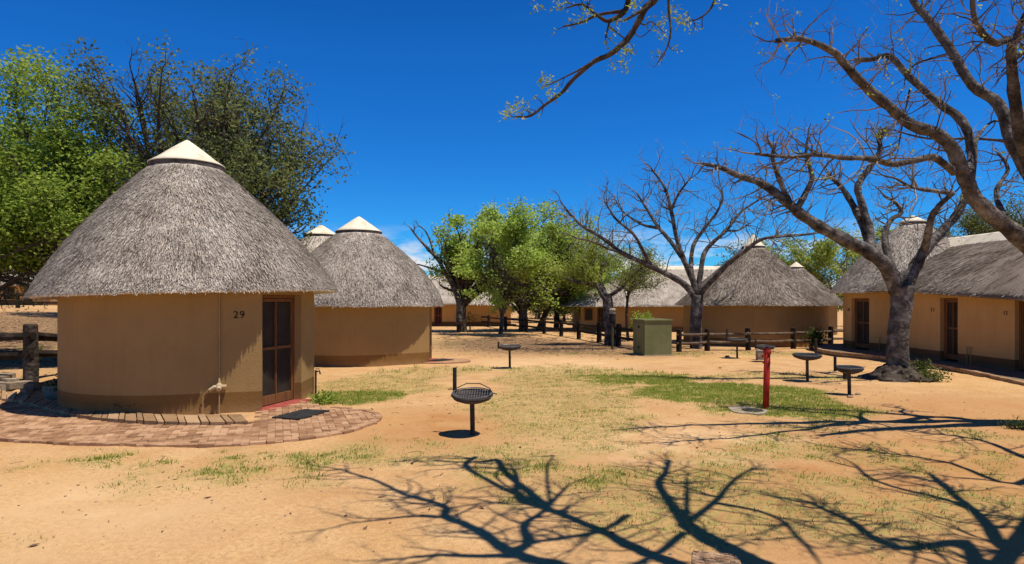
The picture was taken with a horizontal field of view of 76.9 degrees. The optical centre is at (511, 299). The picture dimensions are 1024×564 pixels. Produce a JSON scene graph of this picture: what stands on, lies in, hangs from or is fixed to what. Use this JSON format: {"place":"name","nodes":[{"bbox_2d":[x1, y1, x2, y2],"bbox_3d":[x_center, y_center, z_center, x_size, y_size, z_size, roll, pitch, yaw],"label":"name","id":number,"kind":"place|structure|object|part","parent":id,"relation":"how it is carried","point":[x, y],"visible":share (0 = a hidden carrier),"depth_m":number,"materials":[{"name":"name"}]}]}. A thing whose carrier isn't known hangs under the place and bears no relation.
{"place":"outdoors","nodes":[
{"label":"outdoors","id":0,"kind":"place"},
{"bbox_2d":[0,401,381,447],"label":"path","id":1,"kind":"structure","parent":0,"point":[21,423],"depth_m":9.28,"materials":[{"name":"brick"}]},
{"bbox_2d":[272,409,329,419],"bbox_3d":[-3.412,1.854,10.459,0.535,0.024,0.820,0,0,18],"label":"doormat","id":2,"kind":"object","parent":1,"relation":"on","point":[300,414],"visible":1,"depth_m":10.37,"materials":[{"name":"rubber"}]},
{"bbox_2d":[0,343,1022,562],"bbox_3d":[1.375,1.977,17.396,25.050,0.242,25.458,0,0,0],"label":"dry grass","id":3,"kind":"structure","parent":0,"point":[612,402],"depth_m":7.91,"materials":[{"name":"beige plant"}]},
{"bbox_2d":[0,305,1023,563],"bbox_3d":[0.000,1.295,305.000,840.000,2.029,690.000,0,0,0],"label":"ground","id":4,"kind":"structure","parent":0,"point":[314,525],"depth_m":6.86,"materials":[{"name":"beige sand"}]},
{"bbox_2d":[0,140,47,318],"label":"evergreen tree","id":5,"kind":"object","parent":4,"relation":"on","point":[25,289],"visible":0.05,"depth_m":27.22,"materials":[{"name":"green plant"}]},
{"bbox_2d":[0,324,56,381],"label":"wooden fence","id":6,"kind":"object","parent":4,"relation":"on","point":[30,336],"visible":0.34,"depth_m":12.84,"materials":[{"name":"brown wood"}]},
{"bbox_2d":[0,373,56,399],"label":"stone bank","id":7,"kind":"structure","parent":4,"relation":"on","point":[9,381],"depth_m":12.47,"materials":[{"name":"grey stone"}]},
{"bbox_2d":[0,270,56,304],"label":"thatched building","id":8,"kind":"structure","parent":4,"relation":"on","point":[12,290],"depth_m":64.00,"materials":[{"name":"paint"}]},
{"bbox_2d":[3,287,14,298],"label":"window","id":9,"kind":"structure","parent":8,"relation":"in","point":[6,292],"depth_m":63.95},
{"bbox_2d":[24,287,31,304],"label":"door","id":10,"kind":"structure","parent":8,"relation":"in","point":[25,287],"depth_m":64.14,"materials":[{"name":"brown wood"}]},
{"bbox_2d":[0,293,56,307],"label":"wooden fence","id":11,"kind":"object","parent":4,"relation":"on","point":[17,298],"visible":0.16,"depth_m":49.89,"materials":[{"name":"brown wood"}]},
{"bbox_2d":[39,373,56,391],"bbox_3d":[-8.888,1.646,12.621,0.657,0.504,0.652,0,0,-38],"label":"weed","id":12,"kind":"object","parent":4,"relation":"on","point":[55,383],"visible":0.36,"depth_m":12.59,"materials":[{"name":"green plant"}]},
{"bbox_2d":[0,44,150,313],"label":"evergreen tree","id":13,"kind":"object","parent":4,"relation":"on","point":[40,221],"visible":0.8,"depth_m":18.60,"materials":[{"name":"green plant"}]},
{"bbox_2d":[0,389,247,425],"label":"path edging","id":14,"kind":"object","parent":4,"relation":"on","point":[130,418],"visible":0.66,"depth_m":10.10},
{"bbox_2d":[22,140,337,416],"bbox_3d":[-6.191,-0.455,12.651,5.472,5.350,5.462,0,0,0],"label":"thatched hut","id":15,"kind":"object","parent":4,"relation":"on","point":[186,277],"visible":1,"depth_m":10.75,"materials":[{"name":"grey plant"}]},
{"bbox_2d":[262,295,294,405],"bbox_3d":[-4.240,0.900,11.572,0.124,1.980,1.145,0,0,15],"label":"door","id":16,"kind":"structure","parent":15,"relation":"in","point":[278,315],"depth_m":11.67,"materials":[{"name":"brown wood"}]},
{"bbox_2d":[48,29,354,245],"bbox_3d":[-10.543,-3.046,21.560,9.799,10.612,7.883,0,0,0],"label":"evergreen tree","id":17,"kind":"object","parent":4,"relation":"on","point":[221,135],"visible":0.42,"depth_m":20.65,"materials":[{"name":"green plant"}]},
{"bbox_2d":[301,225,334,251],"bbox_3d":[-8.028,-0.400,27.198,5.668,5.520,5.631,0,0,0],"label":"thatched hut","id":18,"kind":"object","parent":4,"relation":"on","point":[322,234],"visible":0.02,"depth_m":26.47,"materials":[{"name":"beige paint"}]},
{"bbox_2d":[315,370,320,393],"bbox_3d":[-3.905,1.700,12.970,0.139,0.632,0.043,0,0,14],"label":"garden tap","id":19,"kind":"object","parent":4,"relation":"on","point":[316,371],"visible":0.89,"depth_m":12.96,"materials":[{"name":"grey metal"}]},
{"bbox_2d":[307,389,340,405],"bbox_3d":[-3.473,1.848,11.905,0.600,0.486,0.811,0,0,-22],"label":"weed","id":20,"kind":"object","parent":4,"relation":"on","point":[320,399],"visible":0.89,"depth_m":11.81,"materials":[{"name":"green plant"}]},
{"bbox_2d":[311,217,443,366],"bbox_3d":[-5.117,-0.226,21.700,5.685,5.148,5.624,0,0,0],"label":"thatched hut","id":21,"kind":"object","parent":4,"relation":"on","point":[375,310],"visible":0.72,"depth_m":19.75,"materials":[{"name":"beige paint"}]},
{"bbox_2d":[402,220,462,323],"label":"dead tree","id":22,"kind":"object","parent":4,"relation":"on","point":[459,307],"visible":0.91,"depth_m":44.39,"materials":[{"name":"grey plant"}]},
{"bbox_2d":[422,358,470,363],"bbox_3d":[-2.364,2.122,21.267,1.997,0.250,1.699,0,0,0],"label":"paved apron","id":23,"kind":"object","parent":4,"relation":"on","point":[457,360],"visible":0.29,"depth_m":20.86,"materials":[{"name":"beige concrete"}]},
{"bbox_2d":[429,358,453,360],"bbox_3d":[-2.366,1.983,21.267,0.535,0.024,0.750,0,0,40],"label":"doormat","id":24,"kind":"object","parent":23,"relation":"on","point":[442,359],"visible":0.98,"depth_m":21.30,"materials":[{"name":"rubber"}]},
{"bbox_2d":[454,312,479,325],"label":"shrub","id":25,"kind":"object","parent":4,"relation":"on","point":[468,313],"visible":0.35,"depth_m":55.77,"materials":[{"name":"green plant"}]},
{"bbox_2d":[428,275,515,325],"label":"thatched building","id":26,"kind":"structure","parent":4,"relation":"on","point":[445,315],"depth_m":55.90,"materials":[{"name":"paint"}]},
{"bbox_2d":[434,306,441,325],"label":"door","id":27,"kind":"structure","parent":26,"relation":"in","point":[437,310],"depth_m":56.04,"materials":[{"name":"brown wood"}]},
{"bbox_2d":[448,367,496,434],"bbox_3d":[-0.560,1.533,9.054,0.591,1.131,0.588,0,0,-31],"label":"braai stand","id":28,"kind":"object","parent":4,"relation":"on","point":[472,396],"visible":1,"depth_m":9.05,"materials":[{"name":"metal"}]},
{"bbox_2d":[424,203,526,331],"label":"green tree","id":29,"kind":"object","parent":4,"relation":"on","point":[453,246],"visible":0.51,"depth_m":44.12,"materials":[{"name":"green plant"}]},
{"bbox_2d":[0,328,1001,549],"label":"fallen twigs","id":30,"kind":"object","parent":4,"relation":"on","point":[397,412],"visible":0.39,"depth_m":24.16,"materials":[{"name":"brown wood"}]},
{"bbox_2d":[0,388,1019,557],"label":"pebbles","id":31,"kind":"object","parent":4,"relation":"on","point":[872,547],"visible":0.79,"depth_m":6.75,"materials":[{"name":"stone"}]},
{"bbox_2d":[0,314,1020,556],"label":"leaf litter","id":32,"kind":"object","parent":4,"relation":"on","point":[365,527],"visible":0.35,"depth_m":9.76,"materials":[{"name":"brown plant"}]},
{"bbox_2d":[498,342,522,367],"bbox_3d":[-0.071,1.737,19.051,0.681,0.970,0.681,0,0,-31],"label":"braai stand","id":33,"kind":"object","parent":4,"relation":"on","point":[509,348],"visible":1,"depth_m":19.02,"materials":[{"name":"metal"}]},
{"bbox_2d":[449,196,577,333],"bbox_3d":[0.106,-2.199,39.704,6.848,9.251,7.430,0,0,-35],"label":"green tree","id":34,"kind":"object","parent":4,"relation":"on","point":[513,229],"visible":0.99,"depth_m":39.17,"materials":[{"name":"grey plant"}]},
{"bbox_2d":[486,272,574,322],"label":"green tree","id":35,"kind":"object","parent":4,"relation":"on","point":[518,305],"visible":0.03,"depth_m":48.27,"materials":[{"name":"green plant"}]},
{"bbox_2d":[511,306,553,318],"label":"bush","id":36,"kind":"object","parent":4,"relation":"on","point":[536,315],"visible":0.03,"depth_m":77.81,"materials":[{"name":"green plant"}]},
{"bbox_2d":[481,193,599,330],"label":"green tree","id":37,"kind":"object","parent":4,"relation":"on","point":[557,239],"visible":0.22,"depth_m":45.06,"materials":[{"name":"green plant"}]},
{"bbox_2d":[511,304,571,322],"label":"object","id":38,"kind":"object","parent":4,"relation":"on","point":[563,318],"visible":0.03,"depth_m":65.22,"materials":[{"name":"green plant"}]},
{"bbox_2d":[481,315,632,345],"bbox_3d":[0.318,1.804,44.058,3.821,1.488,36.396,0,0,-21],"label":"wooden fence","id":39,"kind":"object","parent":4,"relation":"on","point":[578,324],"visible":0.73,"depth_m":37.02,"materials":[{"name":"brown wood"}]},
{"bbox_2d":[517,228,609,329],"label":"green tree","id":40,"kind":"object","parent":4,"relation":"on","point":[560,295],"visible":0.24,"depth_m":46.53,"materials":[{"name":"green plant"}]},
{"bbox_2d":[539,237,632,327],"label":"green tree","id":41,"kind":"object","parent":4,"relation":"on","point":[556,314],"visible":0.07,"depth_m":48.98,"materials":[{"name":"green plant"}]},
{"bbox_2d":[540,218,676,345],"bbox_3d":[4.141,-0.777,29.593,6.080,6.622,3.938,0,0,0],"label":"crooked tree","id":42,"kind":"object","parent":4,"relation":"on","point":[591,282],"visible":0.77,"depth_m":29.35,"materials":[{"name":"green plant"}]},
{"bbox_2d":[609,308,615,349],"bbox_3d":[4.137,1.300,26.582,0.300,1.915,0.300,0,0,0],"label":"path lamp","id":43,"kind":"object","parent":4,"relation":"on","point":[612,317],"visible":0.98,"depth_m":26.53,"materials":[{"name":"black metal"}]},
{"bbox_2d":[597,258,670,340],"bbox_3d":[6.010,-0.030,32.811,4.039,4.719,3.636,0,0,0],"label":"sapling","id":44,"kind":"object","parent":4,"relation":"on","point":[633,286],"visible":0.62,"depth_m":32.54,"materials":[{"name":"green plant"}]},
{"bbox_2d":[558,266,719,331],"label":"thatched building","id":45,"kind":"structure","parent":4,"relation":"on","point":[660,302],"depth_m":45.33,"materials":[{"name":"beige paint"}]},
{"bbox_2d":[584,309,592,320],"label":"window","id":46,"kind":"structure","parent":45,"relation":"in","point":[588,313],"depth_m":45.83,"materials":[{"name":"brown wood"}]},
{"bbox_2d":[597,307,604,330],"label":"door","id":47,"kind":"structure","parent":45,"relation":"in","point":[599,309],"depth_m":46.06,"materials":[{"name":"brown wood"}]},
{"bbox_2d":[629,309,653,332],"bbox_3d":[7.637,1.466,37.960,1.684,1.830,1.821,0,0,-17],"label":"shrub","id":48,"kind":"object","parent":4,"relation":"on","point":[643,314],"visible":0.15,"depth_m":38.03,"materials":[{"name":"green plant"}]},
{"bbox_2d":[631,319,673,355],"bbox_3d":[5.243,1.422,24.130,1.200,1.401,1.120,0,0,-14],"label":"electrical cabinet","id":49,"kind":"object","parent":4,"relation":"on","point":[652,337],"visible":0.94,"depth_m":23.68,"materials":[{"name":"green metal"}]},
{"bbox_3d":[4.694,1.423,23.994,0.051,1.160,0.901,0,0,-14],"label":"door","id":50,"kind":"part","parent":49,"relation":"part of","materials":[{"name":"green paint"}]},
{"bbox_2d":[511,297,842,310],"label":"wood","id":51,"kind":"object","parent":4,"relation":"on","point":[840,308],"visible":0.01,"depth_m":135.52,"materials":[{"name":"brown plant"}]},
{"bbox_2d":[498,0,888,121],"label":"bare tree","id":52,"kind":"object","parent":4,"relation":"on","point":[643,10],"visible":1,"depth_m":6.90,"materials":[{"name":"brown plant"}]},
{"bbox_2d":[536,140,852,348],"bbox_3d":[7.269,-2.433,27.195,12.680,9.387,6.559,0,0,6],"label":"bare tree","id":53,"kind":"object","parent":4,"relation":"on","point":[695,290],"visible":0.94,"depth_m":27.16,"materials":[{"name":"grey plant"}]},
{"bbox_2d":[692,550,740,563],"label":"brick drain block","id":54,"kind":"structure","parent":4,"relation":"on","point":[701,557],"depth_m":4.68,"materials":[{"name":"beige brick"}]},
{"bbox_2d":[726,329,746,357],"bbox_3d":[7.891,1.642,22.624,0.701,1.220,0.701,0,0,-31],"label":"braai stand","id":55,"kind":"object","parent":4,"relation":"on","point":[737,340],"visible":0.99,"depth_m":22.59,"materials":[{"name":"black metal"}]},
{"bbox_2d":[728,406,766,415],"bbox_3d":[4.001,1.930,10.987,0.634,0.132,0.762,0,0,24],"label":"concrete patch","id":56,"kind":"object","parent":4,"relation":"on","point":[748,409],"visible":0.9,"depth_m":10.91,"materials":[{"name":"concrete"}]},
{"bbox_2d":[714,243,784,265],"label":"green tree","id":57,"kind":"object","parent":4,"relation":"on","point":[729,251],"visible":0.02,"depth_m":59.68,"materials":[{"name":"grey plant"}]},
{"bbox_2d":[674,235,839,346],"bbox_3d":[11.750,-0.393,31.390,7.616,5.575,7.623,0,0,0],"label":"thatched hut","id":58,"kind":"object","parent":4,"relation":"on","point":[778,295],"visible":0.82,"depth_m":28.81,"materials":[{"name":"grey plant"}]},
{"bbox_2d":[676,326,842,351],"bbox_3d":[11.978,1.748,27.765,11.889,1.192,1.319,0,0,-28],"label":"wooden fence","id":59,"kind":"object","parent":4,"relation":"on","point":[748,333],"visible":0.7,"depth_m":26.21,"materials":[{"name":"brown wood"}]},
{"bbox_2d":[755,339,774,349],"bbox_3d":[8.341,1.776,21.250,0.622,0.941,0.622,0,0,-31],"label":"braai stand","id":60,"kind":"object","parent":4,"relation":"on","point":[762,347],"visible":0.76,"depth_m":21.14,"materials":[{"name":"metal"}]},
{"bbox_2d":[761,347,770,408],"bbox_3d":[4.424,1.433,11.234,0.181,1.233,0.136,0,0,0],"label":"red standpipe","id":61,"kind":"object","parent":4,"relation":"on","point":[766,363],"visible":0.97,"depth_m":11.19,"materials":[{"name":"metal"}]},
{"bbox_2d":[735,227,849,295],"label":"green tree","id":62,"kind":"object","parent":4,"relation":"on","point":[808,262],"visible":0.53,"depth_m":50.59,"materials":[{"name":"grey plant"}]},
{"bbox_2d":[792,352,823,380],"bbox_3d":[7.061,1.716,15.431,0.661,0.864,0.661,0,0,-31],"label":"braai stand","id":63,"kind":"object","parent":4,"relation":"on","point":[806,356],"visible":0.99,"depth_m":15.40,"materials":[{"name":"black metal"}]},
{"bbox_2d":[790,262,842,334],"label":"thatched hut","id":64,"kind":"object","parent":4,"relation":"on","point":[798,268],"visible":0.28,"depth_m":40.51,"materials":[{"name":"beige paint"}]},
{"bbox_2d":[800,325,832,348],"bbox_3d":[12.788,1.658,27.056,1.094,1.174,1.005,0,0,0],"label":"shrub","id":65,"kind":"object","parent":4,"relation":"on","point":[818,335],"visible":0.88,"depth_m":26.98,"materials":[{"name":"green plant"}]},
{"bbox_2d":[794,223,861,299],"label":"green tree","id":66,"kind":"object","parent":4,"relation":"on","point":[826,279],"visible":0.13,"depth_m":54.71,"materials":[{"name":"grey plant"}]},
{"bbox_2d":[672,107,994,368],"bbox_3d":[7.994,-1.353,15.791,7.845,7.182,4.295,0,0,0],"label":"bare tree","id":67,"kind":"object","parent":4,"relation":"on","point":[901,290],"visible":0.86,"depth_m":15.82,"materials":[{"name":"grey plant"}]},
{"bbox_2d":[834,356,865,394],"bbox_3d":[6.774,1.626,12.963,0.542,0.971,0.542,0,0,-31],"label":"braai stand","id":68,"kind":"object","parent":4,"relation":"on","point":[848,370],"visible":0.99,"depth_m":12.93,"materials":[{"name":"black metal"}]},
{"bbox_2d":[823,221,893,297],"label":"green tree","id":69,"kind":"object","parent":4,"relation":"on","point":[878,234],"visible":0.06,"depth_m":47.38,"materials":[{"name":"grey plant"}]},
{"bbox_2d":[709,0,1023,254],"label":"bare tree","id":70,"kind":"object","parent":4,"relation":"on","point":[960,167],"visible":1,"depth_m":9.37,"materials":[{"name":"grey plant"}]},
{"bbox_2d":[856,363,936,382],"bbox_3d":[9.460,1.797,15.915,1.998,0.445,1.691,0,0,0],"label":"root mound","id":71,"kind":"object","parent":4,"relation":"on","point":[885,372],"visible":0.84,"depth_m":15.53,"materials":[{"name":"grey plant"}]},
{"bbox_2d":[809,344,1023,380],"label":"walkway","id":72,"kind":"structure","parent":4,"relation":"on","point":[1017,375],"depth_m":19.84,"materials":[{"name":"concrete"}]},
{"bbox_2d":[813,345,1023,385],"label":"kerb","id":73,"kind":"structure","parent":4,"relation":"on","point":[983,374],"depth_m":18.15,"materials":[{"name":"beige concrete"}]},
{"bbox_2d":[911,358,932,372],"bbox_3d":[10.009,1.697,15.775,0.541,0.666,0.443,0,0,-36],"label":"creeper","id":74,"kind":"object","parent":4,"relation":"on","point":[921,364],"visible":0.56,"depth_m":15.73,"materials":[{"name":"green plant"}]},
{"bbox_2d":[829,215,1023,370],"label":"thatched building","id":75,"kind":"structure","parent":4,"relation":"on","point":[968,306],"depth_m":20.31,"materials":[{"name":"paint"}]},
{"bbox_2d":[854,298,868,347],"bbox_3d":[13.417,0.915,24.629,0.124,1.930,0.908,0,0,-12],"label":"door","id":76,"kind":"structure","parent":75,"relation":"in","point":[861,305],"depth_m":24.76,"materials":[{"name":"brown wood"}]},
{"bbox_2d":[944,298,957,359],"bbox_3d":[13.580,0.915,19.820,0.090,1.930,0.792,0,0,0],"label":"door","id":77,"kind":"structure","parent":75,"relation":"in","point":[950,307],"depth_m":19.94,"materials":[{"name":"brown wood"}]},
{"bbox_2d":[1019,301,1023,369],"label":"door","id":78,"kind":"structure","parent":75,"relation":"in","point":[1021,303],"depth_m":17.15,"materials":[{"name":"brown wood"}]},
{"bbox_2d":[903,360,952,382],"bbox_3d":[9.876,1.871,15.605,1.227,0.813,1.267,0,0,0],"label":"creeper","id":79,"kind":"object","parent":4,"relation":"on","point":[928,374],"visible":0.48,"depth_m":15.35,"materials":[{"name":"green plant"}]},
{"bbox_2d":[919,194,1022,237],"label":"olive tree","id":80,"kind":"object","parent":4,"relation":"on","point":[970,228],"visible":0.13,"depth_m":36.08,"materials":[{"name":"green plant"}]},
{"bbox_2d":[954,180,1023,235],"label":"olive tree","id":81,"kind":"object","parent":4,"relation":"on","point":[1021,217],"visible":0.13,"depth_m":35.99,"materials":[{"name":"green plant"}]},
{"bbox_2d":[998,415,1023,429],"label":"grass tuft","id":82,"kind":"object","parent":4,"relation":"on","point":[1019,425],"visible":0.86,"depth_m":9.49,"materials":[{"name":"green plant"}]},
{"bbox_2d":[0,0,1023,285],"label":"sky","id":83,"kind":"structure","parent":0,"point":[422,87],"materials":[{"name":"blue"}]},
{"bbox_2d":[37,346,1023,550],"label":"grass","id":84,"kind":"structure","parent":0,"point":[732,386],"depth_m":11.78,"materials":[{"name":"green plant"}]},
{"bbox_2d":[755,348,763,359],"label":"block pillar","id":85,"kind":"structure","parent":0,"point":[759,352],"depth_m":21.88,"materials":[{"name":"grey concrete"}]}
]}

